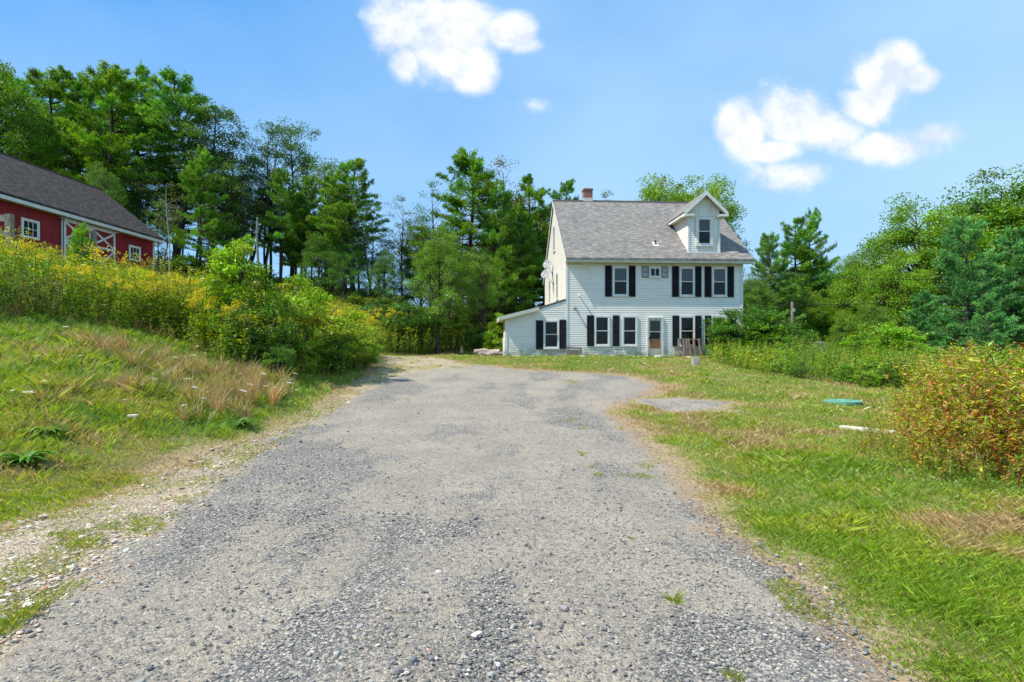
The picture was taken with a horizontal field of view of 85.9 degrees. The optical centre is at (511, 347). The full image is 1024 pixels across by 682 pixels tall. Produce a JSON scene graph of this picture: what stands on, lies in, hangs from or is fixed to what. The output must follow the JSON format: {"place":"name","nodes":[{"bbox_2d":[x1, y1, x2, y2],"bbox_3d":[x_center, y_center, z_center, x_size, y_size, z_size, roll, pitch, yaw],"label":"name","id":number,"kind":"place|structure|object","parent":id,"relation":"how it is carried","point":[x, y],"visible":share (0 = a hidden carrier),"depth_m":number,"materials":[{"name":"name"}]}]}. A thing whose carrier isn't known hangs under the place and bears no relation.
{"place":"outdoors","nodes":[
{"label":"outdoors","id":0,"kind":"place"},
{"bbox_2d":[0,356,917,681],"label":"gravel driveway","id":1,"kind":"structure","parent":0,"point":[476,396],"depth_m":4.09,"materials":[{"name":"grey gravel"}]},
{"bbox_2d":[0,272,1023,681],"bbox_3d":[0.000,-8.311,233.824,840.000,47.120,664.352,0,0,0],"label":"ground","id":2,"kind":"structure","parent":0,"point":[200,450],"depth_m":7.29,"materials":[{"name":"green plant"}]},
{"bbox_2d":[0,59,63,170],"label":"leafy tree","id":3,"kind":"object","parent":2,"relation":"on","point":[24,133],"visible":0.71,"depth_m":42.62,"materials":[{"name":"green plant"}]},
{"bbox_2d":[0,261,72,321],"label":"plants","id":4,"kind":"object","parent":2,"relation":"on","point":[47,306],"visible":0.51,"depth_m":13.05,"materials":[{"name":"green plant"}]},
{"bbox_2d":[0,66,107,184],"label":"pine tree","id":5,"kind":"object","parent":2,"relation":"on","point":[54,89],"visible":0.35,"depth_m":46.75,"materials":[{"name":"green plant"}]},
{"bbox_2d":[4,64,133,180],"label":"pine tree","id":6,"kind":"object","parent":2,"relation":"on","point":[78,86],"visible":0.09,"depth_m":51.17,"materials":[{"name":"green plant"}]},
{"bbox_2d":[0,152,162,275],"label":"red barn","id":7,"kind":"structure","parent":2,"relation":"on","point":[45,206],"depth_m":30.18,"materials":[{"name":"dark shingle"},{"name":"red painted wood"},{"name":"white painted wood"}]},
{"bbox_2d":[91,226,114,265],"bbox_3d":[-23.537,-5.415,31.666,0.065,2.730,1.770,0,0,2],"label":"barn door","id":8,"kind":"structure","parent":7,"relation":"in","point":[105,238],"depth_m":31.87,"materials":[{"name":"white wood"}]},
{"bbox_2d":[90,230,98,289],"bbox_3d":[-14.877,-2.943,19.600,0.258,2.456,0.188,0,0,0],"label":"weathered post","id":9,"kind":"object","parent":2,"relation":"on","point":[93,235],"visible":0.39,"depth_m":19.54,"materials":[{"name":"grey wood"}]},
{"bbox_2d":[65,222,101,275],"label":"climbing vine","id":10,"kind":"object","parent":9,"relation":"attached to","point":[77,239],"visible":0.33,"depth_m":19.23,"materials":[{"name":"green plant"}]},
{"bbox_2d":[83,161,127,209],"bbox_3d":[-29.848,-9.032,39.814,3.567,8.991,3.685,0,0,11],"label":"leafy tree","id":11,"kind":"object","parent":2,"relation":"on","point":[105,189],"visible":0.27,"depth_m":39.70,"materials":[{"name":"green plant"}]},
{"bbox_2d":[48,59,180,202],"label":"pine tree","id":12,"kind":"object","parent":2,"relation":"on","point":[115,143],"visible":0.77,"depth_m":45.39,"materials":[{"name":"green plant"}]},
{"bbox_2d":[104,275,132,328],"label":"goldenrod plant","id":13,"kind":"object","parent":2,"relation":"on","point":[126,287],"visible":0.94,"depth_m":14.62,"materials":[{"name":"green plant"}]},
{"bbox_2d":[106,161,171,222],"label":"slender tree","id":14,"kind":"object","parent":2,"relation":"on","point":[139,189],"visible":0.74,"depth_m":45.15,"materials":[{"name":"green plant"}]},
{"bbox_2d":[77,60,204,235],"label":"pine tree","id":15,"kind":"object","parent":2,"relation":"on","point":[142,70],"visible":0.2,"depth_m":50.60,"materials":[{"name":"green plant"}]},
{"bbox_2d":[140,199,174,275],"bbox_3d":[-24.492,-7.079,38.120,1.994,6.420,1.844,0,0,1],"label":"leafy tree","id":16,"kind":"object","parent":2,"relation":"on","point":[164,234],"visible":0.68,"depth_m":37.97,"materials":[{"name":"green plant"}]},
{"bbox_2d":[147,165,196,253],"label":"slender pine","id":17,"kind":"object","parent":2,"relation":"on","point":[174,180],"visible":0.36,"depth_m":51.51,"materials":[{"name":"green plant"}]},
{"bbox_2d":[112,65,246,258],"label":"pine tree","id":18,"kind":"object","parent":2,"relation":"on","point":[160,110],"visible":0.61,"depth_m":46.19,"materials":[{"name":"green plant"}]},
{"bbox_2d":[155,249,204,279],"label":"woodland shrub","id":19,"kind":"object","parent":2,"relation":"on","point":[176,263],"visible":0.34,"depth_m":40.16,"materials":[{"name":"green plant"}]},
{"bbox_2d":[0,308,364,466],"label":"long grass","id":20,"kind":"structure","parent":2,"relation":"on","point":[237,417],"depth_m":10.56,"materials":[{"name":"green plant"}]},
{"bbox_2d":[73,321,297,423],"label":"dry grass clumps","id":21,"kind":"object","parent":2,"relation":"on","point":[247,379],"visible":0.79,"depth_m":11.37,"materials":[{"name":"beige plant"}]},
{"bbox_2d":[0,226,372,370],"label":"goldenrod thicket","id":22,"kind":"object","parent":2,"relation":"on","point":[43,263],"visible":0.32,"depth_m":14.89,"materials":[{"name":"green plant"}]},
{"bbox_2d":[0,279,379,381],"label":"mixed undergrowth","id":23,"kind":"object","parent":2,"relation":"on","point":[91,321],"visible":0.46,"depth_m":14.51,"materials":[{"name":"green plant"}]},
{"bbox_2d":[186,287,214,351],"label":"goldenrod plant","id":24,"kind":"object","parent":2,"relation":"on","point":[193,305],"visible":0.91,"depth_m":14.72,"materials":[{"name":"green plant"}]},
{"bbox_2d":[164,144,241,267],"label":"pine tree","id":25,"kind":"object","parent":2,"relation":"on","point":[200,210],"visible":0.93,"depth_m":41.57,"materials":[{"name":"green plant"}]},
{"bbox_2d":[167,99,263,272],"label":"leafy tree","id":26,"kind":"object","parent":2,"relation":"on","point":[207,140],"visible":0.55,"depth_m":46.40,"materials":[{"name":"green plant"}]},
{"bbox_2d":[193,156,249,249],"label":"leafy tree","id":27,"kind":"object","parent":2,"relation":"on","point":[222,190],"visible":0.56,"depth_m":44.87,"materials":[{"name":"green plant"}]},
{"bbox_2d":[202,308,254,359],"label":"shrub","id":28,"kind":"object","parent":2,"relation":"on","point":[211,329],"visible":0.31,"depth_m":14.70,"materials":[{"name":"green plant"}]},
{"bbox_2d":[189,233,286,348],"bbox_3d":[-7.734,-1.420,15.862,2.823,3.757,2.671,0,0,3],"label":"shrub","id":29,"kind":"object","parent":2,"relation":"on","point":[231,265],"visible":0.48,"depth_m":15.37,"materials":[{"name":"green plant"}]},
{"bbox_2d":[216,181,267,240],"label":"slender tree","id":30,"kind":"object","parent":2,"relation":"on","point":[237,215],"visible":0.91,"depth_m":44.73,"materials":[{"name":"green plant"}]},
{"bbox_2d":[213,130,279,263],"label":"leafy tree","id":31,"kind":"object","parent":2,"relation":"on","point":[251,177],"visible":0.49,"depth_m":47.71,"materials":[{"name":"green plant"}]},
{"bbox_2d":[126,253,380,375],"bbox_3d":[-8.455,-1.022,20.481,6.236,3.826,12.604,0,0,0],"label":"tall goldenrod","id":32,"kind":"object","parent":2,"relation":"on","point":[177,310],"visible":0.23,"depth_m":15.53,"materials":[{"name":"green plant"}]},
{"bbox_2d":[221,297,302,363],"bbox_3d":[-6.966,-0.328,15.293,2.222,2.107,2.020,0,0,42],"label":"shrub","id":33,"kind":"object","parent":2,"relation":"on","point":[264,309],"visible":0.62,"depth_m":14.88,"materials":[{"name":"green plant"}]},
{"bbox_2d":[234,120,291,273],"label":"leafy tree","id":34,"kind":"object","parent":2,"relation":"on","point":[267,159],"visible":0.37,"depth_m":49.62,"materials":[{"name":"green plant"}]},
{"bbox_2d":[259,345,301,377],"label":"shrub","id":35,"kind":"object","parent":2,"relation":"on","point":[287,361],"visible":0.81,"depth_m":14.44,"materials":[{"name":"green plant"}]},
{"bbox_2d":[255,166,310,284],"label":"pine tree","id":36,"kind":"object","parent":2,"relation":"on","point":[279,177],"visible":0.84,"depth_m":45.45,"materials":[{"name":"green plant"}]},
{"bbox_2d":[238,282,335,355],"bbox_3d":[-7.113,-0.685,17.143,3.570,2.590,3.264,0,0,44],"label":"shrub","id":37,"kind":"object","parent":2,"relation":"on","point":[299,303],"visible":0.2,"depth_m":16.82,"materials":[{"name":"green plant"}]},
{"bbox_2d":[254,116,321,276],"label":"leafy tree","id":38,"kind":"object","parent":2,"relation":"on","point":[305,160],"visible":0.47,"depth_m":50.59,"materials":[{"name":"green plant"}]},
{"bbox_2d":[276,323,327,375],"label":"shrub","id":39,"kind":"object","parent":2,"relation":"on","point":[317,343],"visible":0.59,"depth_m":15.93,"materials":[{"name":"green plant"}]},
{"bbox_2d":[280,175,326,277],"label":"pine tree","id":40,"kind":"object","parent":2,"relation":"on","point":[301,226],"visible":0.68,"depth_m":46.19,"materials":[{"name":"green plant"}]},
{"bbox_2d":[273,274,336,332],"bbox_3d":[-7.298,-1.043,18.924,2.671,3.006,2.823,0,0,35],"label":"shrub","id":41,"kind":"object","parent":2,"relation":"on","point":[296,287],"visible":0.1,"depth_m":18.89,"materials":[{"name":"green plant"}]},
{"bbox_2d":[297,231,343,293],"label":"leafy tree","id":42,"kind":"object","parent":2,"relation":"on","point":[321,267],"visible":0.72,"depth_m":42.62,"materials":[{"name":"green plant"}]},
{"bbox_2d":[289,155,354,287],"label":"leafy tree","id":43,"kind":"object","parent":2,"relation":"on","point":[324,168],"visible":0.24,"depth_m":48.52,"materials":[{"name":"green plant"}]},
{"bbox_2d":[304,168,353,298],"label":"pine tree","id":44,"kind":"object","parent":2,"relation":"on","point":[328,179],"visible":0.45,"depth_m":43.68,"materials":[{"name":"green plant"}]},
{"bbox_2d":[286,303,372,370],"bbox_3d":[-6.052,-0.237,17.634,3.069,2.232,3.356,0,0,-45],"label":"shrub","id":45,"kind":"object","parent":2,"relation":"on","point":[336,323],"visible":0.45,"depth_m":17.25,"materials":[{"name":"green plant"}]},
{"bbox_2d":[310,333,357,374],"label":"shrub","id":46,"kind":"object","parent":2,"relation":"on","point":[339,351],"visible":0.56,"depth_m":17.30,"materials":[{"name":"green plant"}]},
{"bbox_2d":[323,237,371,305],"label":"leafy tree","id":47,"kind":"object","parent":2,"relation":"on","point":[348,260],"visible":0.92,"depth_m":41.57,"materials":[{"name":"green plant"}]},
{"bbox_2d":[316,157,389,289],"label":"pine tree","id":48,"kind":"object","parent":2,"relation":"on","point":[350,210],"visible":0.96,"depth_m":42.41,"materials":[{"name":"green plant"}]},
{"bbox_2d":[342,324,387,369],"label":"shrub","id":49,"kind":"object","parent":2,"relation":"on","point":[370,336],"visible":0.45,"depth_m":19.88,"materials":[{"name":"green plant"}]},
{"bbox_2d":[352,219,398,294],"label":"leafy tree","id":50,"kind":"object","parent":2,"relation":"on","point":[372,250],"visible":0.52,"depth_m":43.21,"materials":[{"name":"green plant"}]},
{"bbox_2d":[363,249,405,309],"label":"leafy tree","id":51,"kind":"object","parent":2,"relation":"on","point":[383,268],"visible":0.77,"depth_m":40.74,"materials":[{"name":"green plant"}]},
{"bbox_2d":[351,298,447,350],"bbox_3d":[-6.919,-1.359,33.228,5.439,3.192,5.983,0,0,-22],"label":"shrub","id":52,"kind":"object","parent":2,"relation":"on","point":[402,324],"visible":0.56,"depth_m":32.22,"materials":[{"name":"green plant"}]},
{"bbox_2d":[379,193,421,303],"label":"tree","id":53,"kind":"object","parent":2,"relation":"on","point":[401,265],"visible":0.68,"depth_m":43.76,"materials":[{"name":"green plant"}]},
{"bbox_2d":[311,298,499,354],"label":"back weeds","id":54,"kind":"object","parent":2,"relation":"on","point":[417,344],"visible":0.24,"depth_m":32.69,"materials":[{"name":"green plant"}]},
{"bbox_2d":[378,305,457,351],"bbox_3d":[-5.926,-1.215,33.790,5.313,3.024,4.829,0,0,25],"label":"shrub","id":55,"kind":"object","parent":2,"relation":"on","point":[420,315],"visible":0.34,"depth_m":32.83,"materials":[{"name":"green plant"}]},
{"bbox_2d":[395,213,441,309],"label":"leafy tree","id":56,"kind":"object","parent":2,"relation":"on","point":[409,276],"visible":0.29,"depth_m":45.47,"materials":[{"name":"green plant"}]},
{"bbox_2d":[399,180,463,304],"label":"leafy tree","id":57,"kind":"object","parent":2,"relation":"on","point":[432,221],"visible":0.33,"depth_m":44.55,"materials":[{"name":"green plant"}]},
{"bbox_2d":[401,226,475,353],"bbox_3d":[-4.218,-3.392,32.782,4.351,7.742,4.495,0,0,-34],"label":"apple tree","id":58,"kind":"object","parent":2,"relation":"on","point":[438,298],"visible":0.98,"depth_m":32.58,"materials":[{"name":"green plant"}]},
{"bbox_2d":[420,262,479,347],"bbox_3d":[-3.992,-2.926,37.242,4.377,6.018,4.522,0,0,-6],"label":"leafy tree","id":59,"kind":"object","parent":2,"relation":"on","point":[458,318],"visible":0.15,"depth_m":36.40,"materials":[{"name":"green plant"}]},
{"bbox_2d":[405,146,535,308],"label":"pine tree","id":60,"kind":"object","parent":2,"relation":"on","point":[463,162],"visible":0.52,"depth_m":41.84,"materials":[{"name":"green plant"}]},
{"bbox_2d":[449,246,507,348],"bbox_3d":[-2.347,-3.038,34.604,3.929,6.768,3.803,0,0,21],"label":"apple tree","id":61,"kind":"object","parent":2,"relation":"on","point":[474,317],"visible":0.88,"depth_m":34.20,"materials":[{"name":"green plant"}]},
{"bbox_2d":[483,312,504,354],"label":"shrub","id":62,"kind":"object","parent":2,"relation":"on","point":[499,327],"visible":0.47,"depth_m":32.22,"materials":[{"name":"green plant"}]},
{"bbox_2d":[471,180,531,316],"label":"pine tree","id":63,"kind":"object","parent":2,"relation":"on","point":[513,273],"visible":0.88,"depth_m":40.55,"materials":[{"name":"green plant"}]},
{"bbox_2d":[468,155,540,311],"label":"leafy tree","id":64,"kind":"object","parent":2,"relation":"on","point":[513,205],"visible":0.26,"depth_m":44.16,"materials":[{"name":"green plant"}]},
{"bbox_2d":[494,202,541,311],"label":"pine tree","id":65,"kind":"object","parent":2,"relation":"on","point":[529,243],"visible":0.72,"depth_m":41.55,"materials":[{"name":"green plant"}]},
{"bbox_2d":[490,173,551,308],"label":"pine tree","id":66,"kind":"object","parent":2,"relation":"on","point":[530,190],"visible":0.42,"depth_m":44.17,"materials":[{"name":"green plant"}]},
{"bbox_2d":[497,188,754,355],"bbox_3d":[5.888,-4.460,34.674,13.795,11.080,10.840,0,0,-3],"label":"farmhouse","id":67,"kind":"object","parent":2,"relation":"on","point":[641,277],"visible":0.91,"depth_m":29.81,"materials":[{"name":"white wood"}]},
{"bbox_2d":[543,320,559,348],"bbox_3d":[2.104,-0.672,29.417,0.880,1.555,0.095,0,0,-3],"label":"window","id":68,"kind":"structure","parent":67,"relation":"in","point":[550,327],"depth_m":29.42,"materials":[{"name":"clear glass"}]},
{"bbox_2d":[594,316,609,346],"bbox_3d":[4.844,-0.867,29.570,0.870,1.665,0.095,0,0,-3],"label":"window","id":69,"kind":"structure","parent":67,"relation":"in","point":[601,324],"depth_m":29.57,"materials":[{"name":"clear glass"}]},
{"bbox_2d":[612,266,628,296],"bbox_3d":[5.848,-3.542,29.626,0.900,1.635,0.095,0,0,-3],"label":"window","id":70,"kind":"structure","parent":67,"relation":"in","point":[620,277],"depth_m":29.63,"materials":[{"name":"clear glass"}]},
{"bbox_2d":[622,316,637,346],"bbox_3d":[6.352,-0.867,29.654,0.870,1.665,0.095,0,0,-3],"label":"window","id":71,"kind":"structure","parent":67,"relation":"in","point":[629,324],"depth_m":29.65,"materials":[{"name":"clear glass"}]},
{"bbox_2d":[647,317,662,355],"bbox_3d":[7.735,-0.510,29.709,0.900,2.260,0.120,0,0,-3],"label":"door","id":72,"kind":"structure","parent":67,"relation":"in","point":[654,324],"depth_m":29.72,"materials":[{"name":"grey wood"}]},
{"bbox_2d":[679,267,694,296],"bbox_3d":[9.502,-3.542,29.830,0.880,1.635,0.095,0,0,-3],"label":"window","id":73,"kind":"structure","parent":67,"relation":"in","point":[686,274],"depth_m":29.84,"materials":[{"name":"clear glass"}]},
{"bbox_2d":[679,316,695,346],"bbox_3d":[9.507,-0.867,29.831,0.890,1.665,0.095,0,0,-3],"label":"window","id":74,"kind":"structure","parent":67,"relation":"in","point":[686,323],"depth_m":29.83,"materials":[{"name":"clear glass"}]},
{"bbox_2d":[711,267,727,296],"bbox_3d":[11.291,-3.542,29.929,0.870,1.635,0.095,0,0,-3],"label":"window","id":75,"kind":"structure","parent":67,"relation":"in","point":[719,274],"depth_m":29.93,"materials":[{"name":"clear glass"}]},
{"bbox_2d":[634,172,742,218],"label":"leafy tree","id":76,"kind":"object","parent":2,"relation":"on","point":[653,189],"visible":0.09,"depth_m":47.27,"materials":[{"name":"green plant"}]},
{"bbox_2d":[691,173,752,299],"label":"leafy tree","id":77,"kind":"object","parent":2,"relation":"on","point":[732,218],"visible":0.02,"depth_m":52.01,"materials":[{"name":"green plant"}]},
{"bbox_2d":[703,318,753,356],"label":"shrub","id":78,"kind":"object","parent":2,"relation":"on","point":[731,332],"visible":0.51,"depth_m":28.03,"materials":[{"name":"green plant"}]},
{"bbox_2d":[700,304,793,353],"bbox_3d":[11.877,-0.759,28.509,4.712,2.979,4.283,0,0,-43],"label":"shrub","id":79,"kind":"object","parent":2,"relation":"on","point":[731,314],"visible":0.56,"depth_m":27.77,"materials":[{"name":"green plant"}]},
{"bbox_2d":[743,272,779,329],"bbox_3d":[17.607,-2.258,40.130,3.551,6.499,3.438,0,0,35],"label":"leafy tree","id":80,"kind":"object","parent":2,"relation":"on","point":[757,298],"visible":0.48,"depth_m":39.68,"materials":[{"name":"green plant"}]},
{"bbox_2d":[740,312,801,359],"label":"shrub","id":81,"kind":"object","parent":2,"relation":"on","point":[757,330],"visible":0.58,"depth_m":27.05,"materials":[{"name":"green plant"}]},
{"bbox_2d":[746,231,806,323],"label":"pine tree","id":82,"kind":"object","parent":2,"relation":"on","point":[766,242],"visible":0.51,"depth_m":44.46,"materials":[{"name":"green plant"}]},
{"bbox_2d":[772,278,822,343],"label":"leafy tree","id":83,"kind":"object","parent":2,"relation":"on","point":[809,311],"visible":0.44,"depth_m":45.06,"materials":[{"name":"green plant"}]},
{"bbox_2d":[763,216,836,319],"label":"pine tree","id":84,"kind":"object","parent":2,"relation":"on","point":[789,246],"visible":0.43,"depth_m":49.34,"materials":[{"name":"green plant"}]},
{"bbox_2d":[773,206,850,335],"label":"pine tree","id":85,"kind":"object","parent":2,"relation":"on","point":[810,222],"visible":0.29,"depth_m":51.11,"materials":[{"name":"green plant"}]},
{"bbox_2d":[803,291,848,341],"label":"leafy tree","id":86,"kind":"object","parent":2,"relation":"on","point":[821,321],"visible":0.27,"depth_m":47.15,"materials":[{"name":"green plant"}]},
{"bbox_2d":[828,309,862,348],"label":"leafy tree","id":87,"kind":"object","parent":2,"relation":"on","point":[844,326],"visible":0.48,"depth_m":37.85,"materials":[{"name":"green plant"}]},
{"bbox_2d":[819,256,891,337],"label":"leafy tree","id":88,"kind":"object","parent":2,"relation":"on","point":[844,286],"visible":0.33,"depth_m":45.73,"materials":[{"name":"green plant"}]},
{"bbox_2d":[704,333,1018,388],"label":"weeds","id":89,"kind":"object","parent":2,"relation":"on","point":[760,358],"visible":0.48,"depth_m":21.91,"materials":[{"name":"green plant"}]},
{"bbox_2d":[836,331,887,361],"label":"shrub","id":90,"kind":"object","parent":2,"relation":"on","point":[855,339],"visible":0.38,"depth_m":28.80,"materials":[{"name":"green plant"}]},
{"bbox_2d":[849,300,899,334],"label":"leafy tree","id":91,"kind":"object","parent":2,"relation":"on","point":[872,317],"visible":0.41,"depth_m":36.83,"materials":[{"name":"green plant"}]},
{"bbox_2d":[842,247,940,336],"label":"maple tree","id":92,"kind":"object","parent":2,"relation":"on","point":[888,283],"visible":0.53,"depth_m":41.18,"materials":[{"name":"green plant"}]},
{"bbox_2d":[857,321,933,361],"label":"shrub","id":93,"kind":"object","parent":2,"relation":"on","point":[897,335],"visible":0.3,"depth_m":30.21,"materials":[{"name":"green plant"}]},
{"bbox_2d":[899,290,947,353],"bbox_3d":[24.552,-0.521,33.034,3.134,5.957,3.155,0,0,33],"label":"pine tree","id":94,"kind":"object","parent":2,"relation":"on","point":[928,317],"visible":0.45,"depth_m":32.64,"materials":[{"name":"green plant"}]},
{"bbox_2d":[856,191,999,348],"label":"maple tree","id":95,"kind":"object","parent":2,"relation":"on","point":[905,235],"visible":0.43,"depth_m":45.11,"materials":[{"name":"green plant"}]},
{"bbox_2d":[844,413,1023,489],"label":"weeds","id":96,"kind":"object","parent":2,"relation":"on","point":[873,437],"visible":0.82,"depth_m":7.12,"materials":[{"name":"green plant"}]},
{"bbox_2d":[855,337,1023,486],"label":"smartweed thicket","id":97,"kind":"object","parent":2,"relation":"on","point":[977,393],"visible":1,"depth_m":7.22,"materials":[{"name":"green plant"}]},
{"bbox_2d":[908,162,1023,340],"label":"oak tree","id":98,"kind":"object","parent":2,"relation":"on","point":[990,207],"visible":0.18,"depth_m":50.51,"materials":[{"name":"green plant"}]},
{"bbox_2d":[922,215,1023,369],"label":"pine tree","id":99,"kind":"object","parent":2,"relation":"on","point":[971,235],"visible":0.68,"depth_m":35.53,"materials":[{"name":"green plant"}]},
{"bbox_2d":[954,225,1023,347],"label":"pine tree","id":100,"kind":"object","parent":2,"relation":"on","point":[1016,258],"visible":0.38,"depth_m":36.86,"materials":[{"name":"green plant"}]},
{"bbox_2d":[960,292,1019,360],"bbox_3d":[26.739,-0.212,30.950,2.935,5.889,2.954,0,0,-29],"label":"pine tree","id":101,"kind":"object","parent":2,"relation":"on","point":[999,332],"visible":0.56,"depth_m":30.72,"materials":[{"name":"green plant"}]},
{"bbox_2d":[965,193,1023,335],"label":"leafy tree","id":102,"kind":"object","parent":2,"relation":"on","point":[1015,220],"visible":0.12,"depth_m":49.99,"materials":[{"name":"green plant"}]},
{"bbox_2d":[0,0,1023,306],"label":"sky","id":103,"kind":"structure","parent":0,"point":[842,108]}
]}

